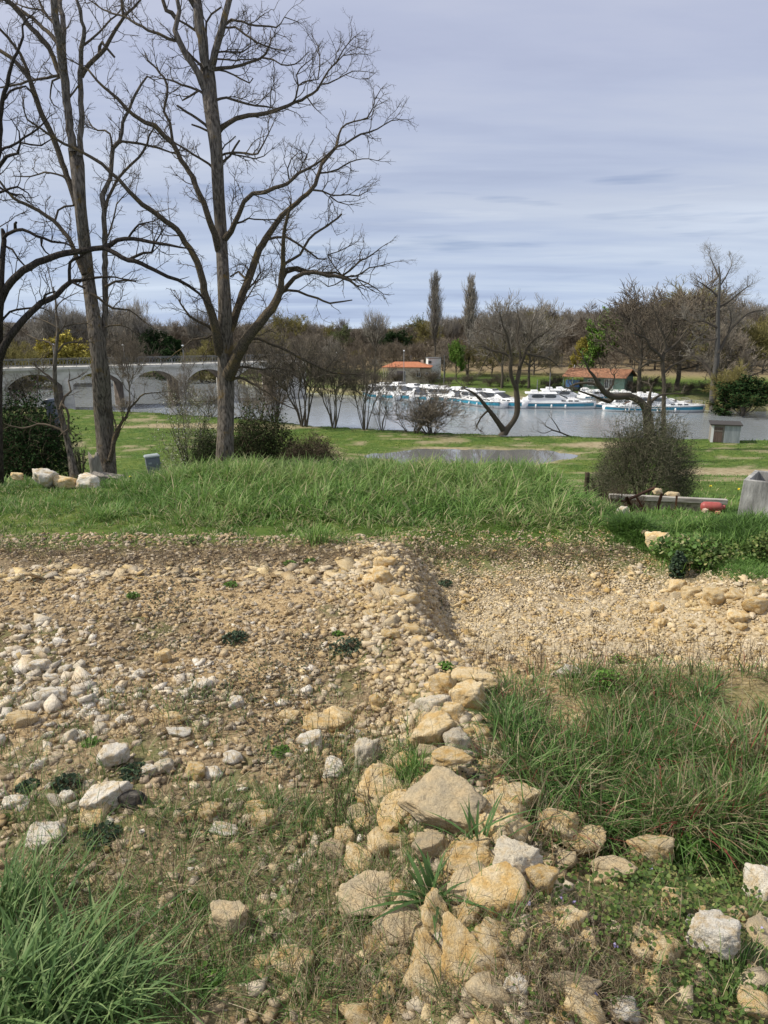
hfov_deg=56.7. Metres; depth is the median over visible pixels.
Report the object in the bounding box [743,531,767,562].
bramble
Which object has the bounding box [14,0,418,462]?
bare tree
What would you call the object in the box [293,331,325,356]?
bare tree
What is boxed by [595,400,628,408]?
river cruiser
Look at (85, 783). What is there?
stone
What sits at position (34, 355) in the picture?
budding tree
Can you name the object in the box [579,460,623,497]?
dry bush
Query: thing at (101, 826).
weed
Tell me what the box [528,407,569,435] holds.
fallen branch
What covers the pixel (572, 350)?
bare tree
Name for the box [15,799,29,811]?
stone
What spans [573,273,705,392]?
bare tree
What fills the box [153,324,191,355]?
bare tree
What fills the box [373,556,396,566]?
stone
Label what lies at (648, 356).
bare tree
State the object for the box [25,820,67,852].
stone
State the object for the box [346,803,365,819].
stone
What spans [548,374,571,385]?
bankside shrub
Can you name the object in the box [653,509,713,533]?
grass tuft
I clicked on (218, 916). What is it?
stone
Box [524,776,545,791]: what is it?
stone
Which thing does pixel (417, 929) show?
stone
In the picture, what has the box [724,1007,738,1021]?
stone
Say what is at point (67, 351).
yellow willow
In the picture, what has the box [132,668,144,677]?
stone
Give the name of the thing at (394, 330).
bare tree
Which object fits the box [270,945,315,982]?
stone
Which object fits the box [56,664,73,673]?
stone
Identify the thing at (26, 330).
bare tree
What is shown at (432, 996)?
stone
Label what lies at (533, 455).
puddle water
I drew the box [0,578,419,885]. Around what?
limestone chips
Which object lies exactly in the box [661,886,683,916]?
stone
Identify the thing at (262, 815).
stone
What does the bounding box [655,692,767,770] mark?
grass
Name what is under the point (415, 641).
stone
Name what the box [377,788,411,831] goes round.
stone
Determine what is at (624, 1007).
stone
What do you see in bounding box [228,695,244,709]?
stone
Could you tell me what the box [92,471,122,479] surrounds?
plank
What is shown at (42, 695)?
stone
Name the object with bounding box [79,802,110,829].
stone
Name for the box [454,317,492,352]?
bare tree
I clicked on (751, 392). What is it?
green willow
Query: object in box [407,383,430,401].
river cruiser
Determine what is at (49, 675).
stone
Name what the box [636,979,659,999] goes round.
stone
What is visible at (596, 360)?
bare tree
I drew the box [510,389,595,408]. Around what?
river cruiser
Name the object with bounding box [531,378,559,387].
bankside shrub
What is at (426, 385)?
river cruiser
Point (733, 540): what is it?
grass tuft
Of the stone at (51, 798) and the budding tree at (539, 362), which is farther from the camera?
the budding tree at (539, 362)
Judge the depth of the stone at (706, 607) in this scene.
5.59 m
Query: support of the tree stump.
on the ground at (352, 444)
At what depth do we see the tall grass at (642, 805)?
3.22 m
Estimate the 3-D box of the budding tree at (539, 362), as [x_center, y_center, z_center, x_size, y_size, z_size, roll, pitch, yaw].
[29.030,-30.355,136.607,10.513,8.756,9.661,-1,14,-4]
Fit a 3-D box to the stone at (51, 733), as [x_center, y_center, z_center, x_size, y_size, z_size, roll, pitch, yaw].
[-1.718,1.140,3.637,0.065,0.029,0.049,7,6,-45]
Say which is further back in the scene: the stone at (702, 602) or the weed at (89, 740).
the stone at (702, 602)
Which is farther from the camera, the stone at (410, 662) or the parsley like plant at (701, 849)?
the stone at (410, 662)
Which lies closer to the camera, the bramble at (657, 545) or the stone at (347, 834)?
the stone at (347, 834)
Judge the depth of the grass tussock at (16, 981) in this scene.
2.17 m
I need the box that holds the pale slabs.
[0,556,372,591]
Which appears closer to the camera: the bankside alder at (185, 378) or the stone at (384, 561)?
the stone at (384, 561)
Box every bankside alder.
[156,344,203,415]
[206,353,268,419]
[238,319,307,419]
[239,310,348,426]
[291,319,361,428]
[337,333,400,429]
[357,368,409,430]
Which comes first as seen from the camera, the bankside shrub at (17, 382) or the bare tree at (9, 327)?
the bankside shrub at (17, 382)
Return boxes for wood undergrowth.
[3,309,767,378]
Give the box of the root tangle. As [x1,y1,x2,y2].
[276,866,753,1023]
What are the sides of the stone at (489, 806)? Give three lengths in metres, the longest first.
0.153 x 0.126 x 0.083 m
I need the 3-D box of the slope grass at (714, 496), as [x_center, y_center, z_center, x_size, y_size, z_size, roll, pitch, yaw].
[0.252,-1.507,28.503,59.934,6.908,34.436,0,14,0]
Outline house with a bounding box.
[382,360,432,382]
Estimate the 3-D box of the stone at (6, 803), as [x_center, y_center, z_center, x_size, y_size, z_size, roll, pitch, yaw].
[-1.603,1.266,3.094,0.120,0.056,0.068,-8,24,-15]
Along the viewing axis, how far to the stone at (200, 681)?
4.11 m
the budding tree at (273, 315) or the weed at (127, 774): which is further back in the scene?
the budding tree at (273, 315)
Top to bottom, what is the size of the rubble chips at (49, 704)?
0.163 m
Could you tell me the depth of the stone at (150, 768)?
3.29 m
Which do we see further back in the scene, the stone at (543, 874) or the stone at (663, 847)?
the stone at (663, 847)
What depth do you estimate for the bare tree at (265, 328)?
167.90 m
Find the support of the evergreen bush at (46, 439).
on the ground at (352, 444)
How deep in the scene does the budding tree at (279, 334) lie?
150.58 m
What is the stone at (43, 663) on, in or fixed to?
on the rubble chips at (49, 704)
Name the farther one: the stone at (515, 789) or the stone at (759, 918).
the stone at (515, 789)
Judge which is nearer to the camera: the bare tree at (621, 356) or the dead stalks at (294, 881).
the dead stalks at (294, 881)
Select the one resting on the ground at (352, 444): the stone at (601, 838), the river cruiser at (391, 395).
the stone at (601, 838)
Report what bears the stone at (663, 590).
on the ground at (352, 444)
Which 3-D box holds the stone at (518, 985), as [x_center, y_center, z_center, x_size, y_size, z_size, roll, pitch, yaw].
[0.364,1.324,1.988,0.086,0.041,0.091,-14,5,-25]
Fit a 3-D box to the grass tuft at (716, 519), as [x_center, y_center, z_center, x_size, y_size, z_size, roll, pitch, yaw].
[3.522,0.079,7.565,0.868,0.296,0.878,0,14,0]
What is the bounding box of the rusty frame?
[621,487,682,514]
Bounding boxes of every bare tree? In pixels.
[0,0,194,480]
[0,1,222,484]
[3,320,26,336]
[3,327,21,345]
[4,317,40,342]
[13,332,31,351]
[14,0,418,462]
[14,327,41,347]
[18,309,57,345]
[38,301,79,339]
[44,302,86,340]
[72,307,88,348]
[87,298,128,362]
[101,302,137,359]
[107,295,154,376]
[136,315,153,331]
[151,317,172,358]
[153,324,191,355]
[169,319,186,331]
[175,318,206,343]
[177,332,201,352]
[181,306,211,375]
[205,325,246,359]
[233,331,249,357]
[233,331,277,377]
[234,321,252,338]
[259,322,281,348]
[282,338,305,355]
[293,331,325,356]
[301,322,327,340]
[301,332,327,357]
[320,336,347,358]
[322,334,345,353]
[330,318,357,346]
[337,335,356,353]
[348,325,374,355]
[350,329,364,347]
[361,309,390,370]
[381,338,412,361]
[390,325,407,360]
[395,323,422,357]
[406,341,430,362]
[427,336,453,370]
[430,317,463,352]
[434,348,455,377]
[440,314,463,341]
[449,310,482,323]
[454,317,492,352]
[456,332,475,359]
[463,288,533,387]
[467,323,502,364]
[495,292,577,387]
[524,328,562,366]
[535,341,566,376]
[539,302,563,324]
[547,322,584,363]
[550,317,571,347]
[558,302,607,321]
[559,308,582,352]
[561,315,588,352]
[564,345,582,367]
[568,330,588,361]
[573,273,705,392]
[575,311,594,322]
[583,354,608,367]
[607,346,627,368]
[616,266,760,390]
[617,295,702,431]
[622,309,671,365]
[625,340,649,368]
[629,332,675,369]
[661,278,726,306]
[673,239,767,409]
[681,320,767,380]
[707,312,755,346]
[725,305,753,352]
[743,346,767,373]
[747,306,767,326]
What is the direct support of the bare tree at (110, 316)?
on the ground at (352, 444)
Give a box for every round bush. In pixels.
[184,419,216,465]
[234,397,300,462]
[589,392,709,496]
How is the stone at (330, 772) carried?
on the ground at (352, 444)
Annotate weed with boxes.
[14,777,40,794]
[49,772,82,792]
[80,820,122,851]
[81,736,102,747]
[118,761,146,781]
[126,591,139,598]
[171,890,206,916]
[183,956,225,994]
[184,535,204,544]
[221,630,248,644]
[223,581,237,587]
[271,744,290,758]
[284,560,296,565]
[329,636,362,657]
[331,630,344,636]
[350,915,373,928]
[438,579,452,586]
[438,661,453,669]
[589,668,626,695]
[609,653,629,664]
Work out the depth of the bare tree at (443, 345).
146.17 m
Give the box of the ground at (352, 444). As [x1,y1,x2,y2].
[0,348,767,1023]
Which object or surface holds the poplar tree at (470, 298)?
on the ground at (352, 444)
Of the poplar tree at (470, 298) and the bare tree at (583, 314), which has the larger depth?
the bare tree at (583, 314)
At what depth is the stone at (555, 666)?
4.30 m
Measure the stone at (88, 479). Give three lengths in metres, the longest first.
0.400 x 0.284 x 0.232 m
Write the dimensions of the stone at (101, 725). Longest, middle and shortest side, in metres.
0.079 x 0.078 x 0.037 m
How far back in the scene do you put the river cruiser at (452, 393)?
104.86 m
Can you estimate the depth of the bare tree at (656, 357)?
140.99 m
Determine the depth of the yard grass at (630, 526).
7.25 m
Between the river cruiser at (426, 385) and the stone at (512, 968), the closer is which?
the stone at (512, 968)
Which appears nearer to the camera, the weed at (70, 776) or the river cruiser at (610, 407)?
the weed at (70, 776)
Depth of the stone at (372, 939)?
2.32 m
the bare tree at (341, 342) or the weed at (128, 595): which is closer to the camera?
the weed at (128, 595)
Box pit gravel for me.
[393,527,767,670]
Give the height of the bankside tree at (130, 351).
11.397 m
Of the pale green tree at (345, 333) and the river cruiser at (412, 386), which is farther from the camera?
the pale green tree at (345, 333)
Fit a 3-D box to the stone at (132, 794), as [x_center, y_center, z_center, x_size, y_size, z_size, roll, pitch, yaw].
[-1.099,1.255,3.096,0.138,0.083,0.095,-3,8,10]
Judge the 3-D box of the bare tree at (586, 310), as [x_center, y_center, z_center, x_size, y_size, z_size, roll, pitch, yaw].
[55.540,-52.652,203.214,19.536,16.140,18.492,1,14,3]
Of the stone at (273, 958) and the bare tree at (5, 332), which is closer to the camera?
the stone at (273, 958)
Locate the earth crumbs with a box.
[0,532,587,1023]
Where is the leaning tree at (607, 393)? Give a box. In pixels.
[563,350,688,439]
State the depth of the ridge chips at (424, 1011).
3.67 m
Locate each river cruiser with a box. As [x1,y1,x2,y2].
[362,385,381,398]
[377,382,402,400]
[391,382,416,400]
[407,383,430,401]
[414,385,462,403]
[420,384,447,402]
[451,386,482,405]
[454,388,509,408]
[482,388,530,408]
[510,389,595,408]
[526,387,582,397]
[577,389,617,399]
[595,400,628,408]
[602,400,659,411]
[610,390,631,393]
[616,393,705,412]
[632,392,689,401]
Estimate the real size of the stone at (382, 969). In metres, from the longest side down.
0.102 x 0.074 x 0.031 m
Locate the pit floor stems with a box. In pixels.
[424,556,742,652]
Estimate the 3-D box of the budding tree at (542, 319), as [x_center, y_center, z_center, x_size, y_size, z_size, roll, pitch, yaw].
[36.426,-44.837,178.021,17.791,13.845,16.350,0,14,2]
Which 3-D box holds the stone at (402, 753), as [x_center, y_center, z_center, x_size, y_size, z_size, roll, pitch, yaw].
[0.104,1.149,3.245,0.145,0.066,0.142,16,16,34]
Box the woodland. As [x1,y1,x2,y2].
[9,296,767,348]
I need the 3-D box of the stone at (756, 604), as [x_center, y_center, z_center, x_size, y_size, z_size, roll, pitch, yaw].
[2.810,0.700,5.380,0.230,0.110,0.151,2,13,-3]
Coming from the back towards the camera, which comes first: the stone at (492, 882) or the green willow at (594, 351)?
the green willow at (594, 351)
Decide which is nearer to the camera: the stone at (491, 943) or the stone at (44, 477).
the stone at (491, 943)
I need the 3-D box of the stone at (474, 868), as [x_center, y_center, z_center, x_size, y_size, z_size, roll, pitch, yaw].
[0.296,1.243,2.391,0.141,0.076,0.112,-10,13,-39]
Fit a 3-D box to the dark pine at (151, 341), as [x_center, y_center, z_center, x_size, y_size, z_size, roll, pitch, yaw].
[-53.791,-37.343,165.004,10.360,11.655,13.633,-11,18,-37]
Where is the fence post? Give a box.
[583,472,589,496]
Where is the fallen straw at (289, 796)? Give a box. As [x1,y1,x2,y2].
[0,727,539,1023]
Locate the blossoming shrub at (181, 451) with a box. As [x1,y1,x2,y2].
[143,383,216,468]
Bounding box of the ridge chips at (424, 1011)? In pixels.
[200,541,767,1023]
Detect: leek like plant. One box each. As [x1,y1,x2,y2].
[345,842,504,939]
[423,792,571,840]
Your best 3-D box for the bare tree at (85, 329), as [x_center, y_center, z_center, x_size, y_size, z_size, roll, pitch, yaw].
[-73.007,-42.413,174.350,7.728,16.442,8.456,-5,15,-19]
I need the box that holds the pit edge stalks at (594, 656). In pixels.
[457,619,767,694]
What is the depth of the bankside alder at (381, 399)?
68.01 m
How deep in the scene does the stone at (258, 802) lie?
3.08 m
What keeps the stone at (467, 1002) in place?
on the ground at (352, 444)
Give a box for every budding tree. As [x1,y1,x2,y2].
[3,340,50,384]
[14,346,57,388]
[175,336,243,382]
[179,340,217,382]
[250,325,291,374]
[267,311,304,338]
[270,308,313,338]
[317,321,334,338]
[399,313,447,360]
[446,337,484,373]
[476,339,516,374]
[512,336,565,376]
[521,308,557,350]
[663,274,728,359]
[670,298,714,366]
[676,313,727,370]
[699,312,767,377]
[701,356,758,413]
[736,314,767,351]
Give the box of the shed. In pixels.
[708,420,742,442]
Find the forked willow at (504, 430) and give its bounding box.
[454,296,572,435]
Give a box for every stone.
[1,710,38,729]
[1,794,27,809]
[11,472,23,479]
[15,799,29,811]
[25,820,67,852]
[27,658,51,671]
[28,758,46,770]
[32,468,58,487]
[33,686,66,701]
[41,647,50,653]
[42,673,60,677]
[43,731,53,737]
[44,721,55,726]
[46,793,61,806]
[52,475,76,488]
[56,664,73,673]
[59,789,77,803]
[60,728,77,743]
[68,800,78,810]
[70,690,83,696]
[74,731,86,741]
[76,472,99,488]
[79,781,132,813]
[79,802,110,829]
[82,780,94,789]
[92,722,106,733]
[96,742,129,766]
[115,686,124,693]
[117,789,146,809]
[119,672,129,677]
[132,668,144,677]
[140,763,156,775]
[154,648,171,662]
[154,758,173,773]
[158,750,167,756]
[159,711,187,724]
[166,726,191,736]
[185,761,205,780]
[190,678,212,688]
[197,801,223,822]
[205,765,222,780]
[208,899,246,936]
[209,821,238,835]
[223,750,243,764]
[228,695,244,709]
[244,799,271,813]
[251,808,280,831]
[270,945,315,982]
[279,710,299,722]
[296,729,322,752]
[302,712,345,732]
[318,838,345,865]
[322,755,345,778]
[322,926,336,940]
[323,705,354,725]
[334,823,354,843]
[335,870,391,918]
[343,841,373,871]
[344,1002,374,1023]
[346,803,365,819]
[354,737,381,769]
[354,812,371,833]
[355,763,402,811]
[362,573,373,583]
[362,609,375,615]
[363,934,382,954]
[366,826,400,857]
[368,566,387,573]
[369,694,384,706]
[372,550,386,556]
[372,568,392,583]
[372,583,384,595]
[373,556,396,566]
[375,692,388,702]
[376,895,419,945]
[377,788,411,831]
[378,737,385,745]
[381,588,391,596]
[381,960,393,980]
[382,614,398,625]
[382,628,400,638]
[388,954,410,982]
[389,586,407,595]
[389,877,408,900]
[393,752,415,769]
[395,938,410,954]
[397,598,405,603]
[397,765,486,834]
[399,592,420,604]
[401,623,420,634]
[402,927,447,1002]
[406,660,413,666]
[408,920,421,942]
[410,639,418,644]
[410,710,462,746]
[410,775,423,786]
[411,829,444,859]
[412,636,424,641]
[414,694,451,711]
[415,744,436,757]
[420,887,448,934]
[423,675,457,689]
[425,992,439,1003]
[428,672,454,693]
[430,746,473,766]
[431,706,442,711]
[432,932,442,949]
[435,839,450,858]
[439,965,453,990]
[441,701,464,722]
[441,911,475,992]
[442,726,470,749]
[443,839,492,875]
[447,869,476,903]
[448,835,465,849]
[449,679,486,711]
[451,666,502,688]
[457,902,481,928]
[459,997,476,1012]
[461,861,485,873]
[465,861,530,917]
[465,971,513,1011]
[466,834,490,845]
[466,931,505,972]
[470,722,491,737]
[474,917,509,957]
[475,812,532,844]
[481,759,491,767]
[481,794,504,813]
[483,787,523,816]
[488,777,507,790]
[492,835,542,888]
[494,782,542,809]
[503,972,528,996]
[504,956,521,974]
[510,927,526,952]
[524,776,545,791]
[525,863,559,894]
[530,906,554,923]
[532,951,547,968]
[536,807,579,842]
[541,851,555,865]
[543,970,602,996]
[549,664,563,672]
[551,664,581,677]
[551,848,577,869]
[551,904,588,936]
[561,825,605,855]
[563,983,606,1023]
[574,926,600,955]
[590,855,638,883]
[608,995,641,1023]
[616,506,629,513]
[621,926,662,964]
[626,834,674,867]
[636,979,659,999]
[645,531,668,547]
[649,601,664,613]
[652,488,662,494]
[652,933,683,964]
[654,618,666,627]
[659,906,677,922]
[660,589,669,592]
[660,867,679,876]
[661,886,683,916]
[664,491,680,496]
[668,579,687,591]
[669,591,681,598]
[680,585,701,600]
[685,909,741,959]
[692,970,711,987]
[694,591,702,598]
[700,599,711,605]
[702,587,728,604]
[702,605,711,610]
[703,987,718,1001]
[724,593,736,598]
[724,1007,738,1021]
[727,608,749,622]
[727,905,748,922]
[729,586,743,600]
[733,621,747,630]
[736,984,767,1020]
[741,596,767,613]
[742,863,767,901]
[743,911,767,946]
[746,586,760,590]
[746,960,756,968]
[747,586,759,597]
[752,944,767,957]
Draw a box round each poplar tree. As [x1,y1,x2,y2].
[424,270,445,356]
[461,273,479,373]
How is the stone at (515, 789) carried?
on the ground at (352, 444)
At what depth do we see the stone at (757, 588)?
5.49 m
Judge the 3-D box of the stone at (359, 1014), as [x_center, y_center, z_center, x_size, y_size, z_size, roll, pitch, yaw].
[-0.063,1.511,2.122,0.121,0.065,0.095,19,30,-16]
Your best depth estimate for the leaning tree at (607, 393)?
51.15 m
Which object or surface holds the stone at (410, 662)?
on the ground at (352, 444)
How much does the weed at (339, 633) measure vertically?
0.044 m
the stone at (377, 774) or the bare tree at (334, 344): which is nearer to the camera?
the stone at (377, 774)
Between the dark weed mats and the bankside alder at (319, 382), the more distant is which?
the bankside alder at (319, 382)
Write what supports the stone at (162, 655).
on the ground at (352, 444)
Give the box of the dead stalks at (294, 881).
[0,651,470,1023]
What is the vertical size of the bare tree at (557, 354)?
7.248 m
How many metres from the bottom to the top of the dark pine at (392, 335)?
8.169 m
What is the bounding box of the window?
[604,379,608,388]
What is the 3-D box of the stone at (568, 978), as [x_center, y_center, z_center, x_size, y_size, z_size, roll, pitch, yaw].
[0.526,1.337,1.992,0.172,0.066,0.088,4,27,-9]
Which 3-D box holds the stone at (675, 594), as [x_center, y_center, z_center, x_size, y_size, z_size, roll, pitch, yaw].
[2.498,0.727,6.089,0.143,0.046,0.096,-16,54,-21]
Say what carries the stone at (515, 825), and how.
on the ground at (352, 444)
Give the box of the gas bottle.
[700,502,725,511]
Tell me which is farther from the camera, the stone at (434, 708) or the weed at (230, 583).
the weed at (230, 583)
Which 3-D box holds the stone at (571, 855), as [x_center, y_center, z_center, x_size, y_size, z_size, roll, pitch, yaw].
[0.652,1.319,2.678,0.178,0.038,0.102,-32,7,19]
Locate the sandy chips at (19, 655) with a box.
[0,532,486,969]
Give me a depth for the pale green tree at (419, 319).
190.82 m
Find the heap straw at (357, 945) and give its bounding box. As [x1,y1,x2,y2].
[265,821,509,1023]
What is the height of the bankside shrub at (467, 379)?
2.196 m
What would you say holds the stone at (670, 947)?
on the ground at (352, 444)
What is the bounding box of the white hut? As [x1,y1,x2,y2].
[425,357,440,374]
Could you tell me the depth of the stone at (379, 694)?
3.94 m
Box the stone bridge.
[2,354,306,409]
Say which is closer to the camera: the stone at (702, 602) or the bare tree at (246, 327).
the stone at (702, 602)
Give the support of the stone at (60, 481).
on the ground at (352, 444)
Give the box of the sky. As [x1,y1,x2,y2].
[0,0,767,328]
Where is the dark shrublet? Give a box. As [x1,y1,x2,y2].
[668,550,687,578]
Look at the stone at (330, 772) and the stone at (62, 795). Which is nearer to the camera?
the stone at (62, 795)
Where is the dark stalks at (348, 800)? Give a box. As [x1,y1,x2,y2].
[256,711,410,837]
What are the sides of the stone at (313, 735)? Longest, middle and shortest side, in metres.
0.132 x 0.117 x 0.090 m
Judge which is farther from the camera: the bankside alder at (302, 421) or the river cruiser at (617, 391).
the river cruiser at (617, 391)
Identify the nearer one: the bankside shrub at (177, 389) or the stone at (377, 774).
the stone at (377, 774)
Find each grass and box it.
[0,450,758,577]
[0,556,767,1023]
[4,469,747,517]
[5,410,767,475]
[438,647,767,895]
[595,503,767,581]
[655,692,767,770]
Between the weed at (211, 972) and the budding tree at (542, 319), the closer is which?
the weed at (211, 972)
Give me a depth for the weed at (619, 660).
5.07 m
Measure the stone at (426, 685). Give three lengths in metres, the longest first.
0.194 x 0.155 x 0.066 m
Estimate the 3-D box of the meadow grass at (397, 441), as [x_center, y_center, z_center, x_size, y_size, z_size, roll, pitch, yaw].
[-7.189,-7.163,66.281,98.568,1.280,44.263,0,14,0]
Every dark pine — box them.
[130,327,168,375]
[378,329,412,361]
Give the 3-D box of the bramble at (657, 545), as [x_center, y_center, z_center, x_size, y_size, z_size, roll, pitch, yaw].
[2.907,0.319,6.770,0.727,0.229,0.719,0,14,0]
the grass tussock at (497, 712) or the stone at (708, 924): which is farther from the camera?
the grass tussock at (497, 712)
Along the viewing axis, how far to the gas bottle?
13.61 m
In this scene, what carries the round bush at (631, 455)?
on the ground at (352, 444)
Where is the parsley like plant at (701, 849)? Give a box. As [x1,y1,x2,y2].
[669,830,718,873]
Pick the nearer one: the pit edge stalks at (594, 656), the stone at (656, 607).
the pit edge stalks at (594, 656)
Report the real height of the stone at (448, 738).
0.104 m
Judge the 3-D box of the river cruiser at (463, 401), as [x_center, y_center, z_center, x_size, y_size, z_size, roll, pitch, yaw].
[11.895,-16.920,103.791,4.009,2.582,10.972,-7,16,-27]
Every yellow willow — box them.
[22,329,91,387]
[568,336,590,368]
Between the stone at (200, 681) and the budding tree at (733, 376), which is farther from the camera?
the budding tree at (733, 376)
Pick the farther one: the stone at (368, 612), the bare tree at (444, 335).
the bare tree at (444, 335)
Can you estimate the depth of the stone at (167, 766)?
3.32 m
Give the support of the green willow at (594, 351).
on the ground at (352, 444)
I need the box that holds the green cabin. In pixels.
[562,365,636,392]
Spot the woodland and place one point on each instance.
(322, 325)
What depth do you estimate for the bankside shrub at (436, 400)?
67.33 m
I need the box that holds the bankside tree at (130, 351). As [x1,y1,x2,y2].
[106,320,150,411]
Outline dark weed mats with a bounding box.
[11,553,492,1017]
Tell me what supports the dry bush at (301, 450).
on the ground at (352, 444)
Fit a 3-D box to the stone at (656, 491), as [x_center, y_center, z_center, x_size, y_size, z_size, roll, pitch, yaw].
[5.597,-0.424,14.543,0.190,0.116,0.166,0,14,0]
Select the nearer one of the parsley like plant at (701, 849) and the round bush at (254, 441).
the parsley like plant at (701, 849)
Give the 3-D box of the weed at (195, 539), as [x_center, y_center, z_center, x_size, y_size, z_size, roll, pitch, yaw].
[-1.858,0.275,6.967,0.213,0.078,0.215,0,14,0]
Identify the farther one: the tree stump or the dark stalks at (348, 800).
the tree stump
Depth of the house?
126.87 m
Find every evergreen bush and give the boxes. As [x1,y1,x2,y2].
[2,375,89,479]
[2,388,36,479]
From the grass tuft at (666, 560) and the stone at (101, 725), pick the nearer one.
the stone at (101, 725)
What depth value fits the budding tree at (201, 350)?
146.10 m
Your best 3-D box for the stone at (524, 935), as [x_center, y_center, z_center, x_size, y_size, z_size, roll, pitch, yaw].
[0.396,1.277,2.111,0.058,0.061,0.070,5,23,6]
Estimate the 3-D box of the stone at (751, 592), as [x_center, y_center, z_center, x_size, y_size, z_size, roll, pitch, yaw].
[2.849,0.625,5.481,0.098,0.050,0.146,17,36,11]
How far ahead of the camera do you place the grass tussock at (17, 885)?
2.51 m
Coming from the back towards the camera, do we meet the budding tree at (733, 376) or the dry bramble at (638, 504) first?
the budding tree at (733, 376)
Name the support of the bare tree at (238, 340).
on the ground at (352, 444)
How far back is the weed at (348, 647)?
4.53 m
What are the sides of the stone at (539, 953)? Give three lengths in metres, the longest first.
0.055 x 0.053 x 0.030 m
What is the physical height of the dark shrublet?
0.276 m
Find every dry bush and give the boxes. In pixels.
[274,427,347,463]
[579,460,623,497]
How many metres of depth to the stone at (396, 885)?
2.50 m
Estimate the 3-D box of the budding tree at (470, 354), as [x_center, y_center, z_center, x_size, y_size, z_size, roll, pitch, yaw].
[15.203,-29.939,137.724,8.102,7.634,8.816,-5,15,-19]
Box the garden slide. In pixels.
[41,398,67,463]
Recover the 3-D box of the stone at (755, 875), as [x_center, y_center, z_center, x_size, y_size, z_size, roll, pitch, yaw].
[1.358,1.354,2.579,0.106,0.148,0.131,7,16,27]
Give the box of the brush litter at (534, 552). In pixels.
[0,523,649,574]
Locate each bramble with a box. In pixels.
[61,424,94,473]
[602,481,635,507]
[619,488,654,513]
[649,532,728,567]
[667,534,752,566]
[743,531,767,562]
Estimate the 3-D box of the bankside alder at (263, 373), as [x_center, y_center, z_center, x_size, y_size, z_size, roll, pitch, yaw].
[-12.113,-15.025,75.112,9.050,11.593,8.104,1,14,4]
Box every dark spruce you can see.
[146,334,197,380]
[169,339,201,377]
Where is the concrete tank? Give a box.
[737,470,767,517]
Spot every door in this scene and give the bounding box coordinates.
[397,371,402,381]
[713,427,722,441]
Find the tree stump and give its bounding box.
[88,451,104,479]
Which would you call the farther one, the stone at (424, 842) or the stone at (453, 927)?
the stone at (424, 842)
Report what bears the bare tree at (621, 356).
on the ground at (352, 444)
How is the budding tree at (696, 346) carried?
on the ground at (352, 444)
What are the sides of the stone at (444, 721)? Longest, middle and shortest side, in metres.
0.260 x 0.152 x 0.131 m
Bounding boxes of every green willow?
[447,339,467,379]
[579,305,623,367]
[703,373,767,416]
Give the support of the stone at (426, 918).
on the ground at (352, 444)
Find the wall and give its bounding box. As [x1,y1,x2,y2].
[607,493,727,511]
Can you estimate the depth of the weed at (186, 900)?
2.56 m
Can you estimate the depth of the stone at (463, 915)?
2.22 m
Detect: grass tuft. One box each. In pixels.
[51,498,130,522]
[108,472,143,483]
[183,500,237,523]
[225,486,256,501]
[289,518,342,548]
[626,503,691,518]
[638,534,730,578]
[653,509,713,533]
[675,506,758,530]
[700,526,758,559]
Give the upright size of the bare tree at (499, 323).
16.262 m
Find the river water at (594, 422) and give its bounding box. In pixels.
[8,375,767,439]
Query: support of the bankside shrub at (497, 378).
on the ground at (352, 444)
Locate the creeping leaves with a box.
[454,827,767,1023]
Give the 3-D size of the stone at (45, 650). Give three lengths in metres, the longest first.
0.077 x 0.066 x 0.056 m
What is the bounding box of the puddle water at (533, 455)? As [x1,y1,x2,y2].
[365,449,578,465]
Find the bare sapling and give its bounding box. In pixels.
[3,244,105,478]
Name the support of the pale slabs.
on the ground at (352, 444)
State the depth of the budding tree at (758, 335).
107.90 m
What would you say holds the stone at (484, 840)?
on the ground at (352, 444)
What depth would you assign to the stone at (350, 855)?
2.71 m
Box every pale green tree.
[326,321,357,349]
[387,313,437,345]
[495,349,527,363]
[648,320,712,357]
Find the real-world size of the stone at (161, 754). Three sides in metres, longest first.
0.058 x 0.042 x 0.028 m
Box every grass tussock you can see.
[0,824,103,944]
[0,849,203,1023]
[0,895,221,1023]
[375,744,431,786]
[438,683,582,756]
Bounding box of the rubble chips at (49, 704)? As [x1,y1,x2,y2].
[0,613,312,744]
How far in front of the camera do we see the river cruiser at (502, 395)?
98.67 m
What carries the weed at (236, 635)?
on the ground at (352, 444)
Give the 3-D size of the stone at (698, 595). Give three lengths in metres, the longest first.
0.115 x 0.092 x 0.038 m
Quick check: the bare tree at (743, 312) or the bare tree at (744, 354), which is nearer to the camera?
the bare tree at (744, 354)
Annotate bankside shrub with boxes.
[2,362,66,406]
[8,375,36,405]
[114,395,134,411]
[153,372,205,415]
[182,384,235,416]
[234,377,305,421]
[365,378,473,432]
[367,371,386,382]
[379,394,480,433]
[384,372,406,381]
[406,368,423,379]
[408,369,446,384]
[442,377,455,382]
[458,372,484,384]
[482,378,499,386]
[488,372,514,386]
[519,377,527,385]
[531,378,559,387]
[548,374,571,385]
[626,380,650,392]
[636,374,669,389]
[653,382,675,391]
[666,380,706,394]
[697,381,710,389]
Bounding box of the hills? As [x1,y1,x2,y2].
[5,322,402,331]
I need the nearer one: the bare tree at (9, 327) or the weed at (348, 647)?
the weed at (348, 647)
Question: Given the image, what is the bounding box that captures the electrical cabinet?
[143,453,160,475]

